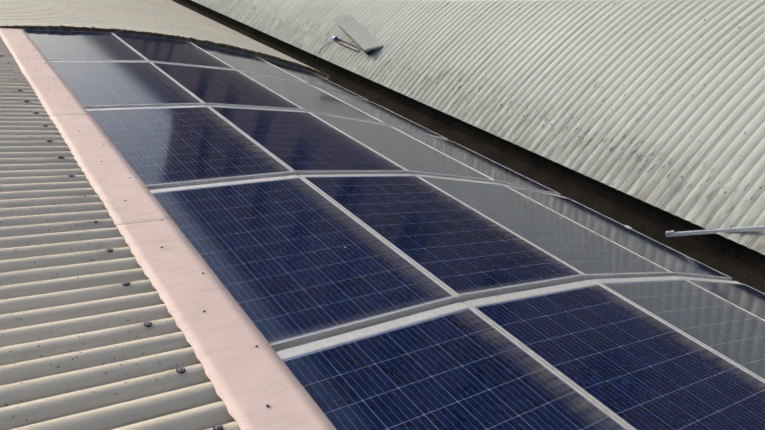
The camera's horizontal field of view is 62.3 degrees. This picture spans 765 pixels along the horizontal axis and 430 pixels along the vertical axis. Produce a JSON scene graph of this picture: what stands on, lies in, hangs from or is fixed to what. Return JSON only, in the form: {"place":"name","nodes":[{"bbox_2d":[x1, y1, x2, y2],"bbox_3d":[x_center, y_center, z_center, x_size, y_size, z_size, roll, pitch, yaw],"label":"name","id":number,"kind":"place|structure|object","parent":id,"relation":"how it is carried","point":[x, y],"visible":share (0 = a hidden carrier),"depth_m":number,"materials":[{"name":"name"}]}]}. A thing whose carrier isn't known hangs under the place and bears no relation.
{"place":"outdoors","nodes":[
{"label":"outdoors","id":0,"kind":"place"},
{"bbox_2d":[0,0,463,351],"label":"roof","id":1,"kind":"structure","parent":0,"point":[168,17],"depth_m":9.46,"materials":[{"name":"beige metal"}]},
{"bbox_2d":[0,36,239,429],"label":"corrugated roof","id":2,"kind":"structure","parent":1,"relation":"on","point":[82,347],"depth_m":2.54,"materials":[{"name":"beige metal"}]},
{"bbox_2d":[0,54,222,429],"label":"screws","id":3,"kind":"object","parent":2,"relation":"on","point":[180,370],"visible":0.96,"depth_m":2.77,"materials":[{"name":"grey metal"}]},
{"bbox_2d":[0,28,335,429],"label":"roof flashing","id":4,"kind":"object","parent":2,"relation":"on","point":[224,337],"visible":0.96,"depth_m":2.86,"materials":[{"name":"metal"}]},
{"bbox_2d":[17,28,268,406],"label":"screws","id":5,"kind":"object","parent":4,"relation":"on","point":[267,405],"visible":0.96,"depth_m":3.25,"materials":[{"name":"grey metal"}]},
{"bbox_2d":[0,25,326,76],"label":"trim","id":6,"kind":"structure","parent":1,"relation":"attached to","point":[123,31],"depth_m":8.46,"materials":[{"name":"black metal"}]},
{"bbox_2d":[59,61,741,358],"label":"mounting rails","id":7,"kind":"object","parent":1,"relation":"on","point":[360,332],"visible":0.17,"depth_m":3.35,"materials":[{"name":"metal"}]},
{"bbox_2d":[45,30,764,429],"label":"solar panel frames","id":8,"kind":"structure","parent":7,"relation":"on","point":[315,336],"depth_m":3.87,"materials":[{"name":"silver metal"}]},
{"bbox_2d":[24,30,764,429],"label":"solar panels","id":9,"kind":"object","parent":8,"relation":"in","point":[284,260],"visible":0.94,"depth_m":3.50,"materials":[{"name":"blue glass"}]},
{"bbox_2d":[171,0,764,293],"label":"valley gutter","id":10,"kind":"object","parent":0,"point":[740,263],"visible":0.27,"depth_m":7.54,"materials":[{"name":"black metal"}]},
{"bbox_2d":[192,0,764,254],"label":"corrugated roof","id":11,"kind":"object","parent":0,"point":[633,85],"visible":1,"depth_m":7.74,"materials":[{"name":"grey metal"}]},
{"bbox_2d":[332,14,382,54],"bbox_3d":[-0.526,-3.137,11.052,0.491,0.401,1.613,-11,31,-20],"label":"roof cover plate","id":12,"kind":"object","parent":11,"relation":"on","point":[360,36],"visible":1,"depth_m":10.99,"materials":[{"name":"grey metal"}]},
{"bbox_2d":[238,2,739,192],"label":"roof screws","id":13,"kind":"object","parent":11,"relation":"attached to","point":[524,115],"visible":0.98,"depth_m":7.96,"materials":[{"name":"grey metal"}]},
{"bbox_2d":[665,225,764,236],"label":"metal pipe","id":14,"kind":"object","parent":11,"relation":"attached to","point":[669,233],"visible":1,"depth_m":5.90,"materials":[{"name":"grey metal"}]}
]}

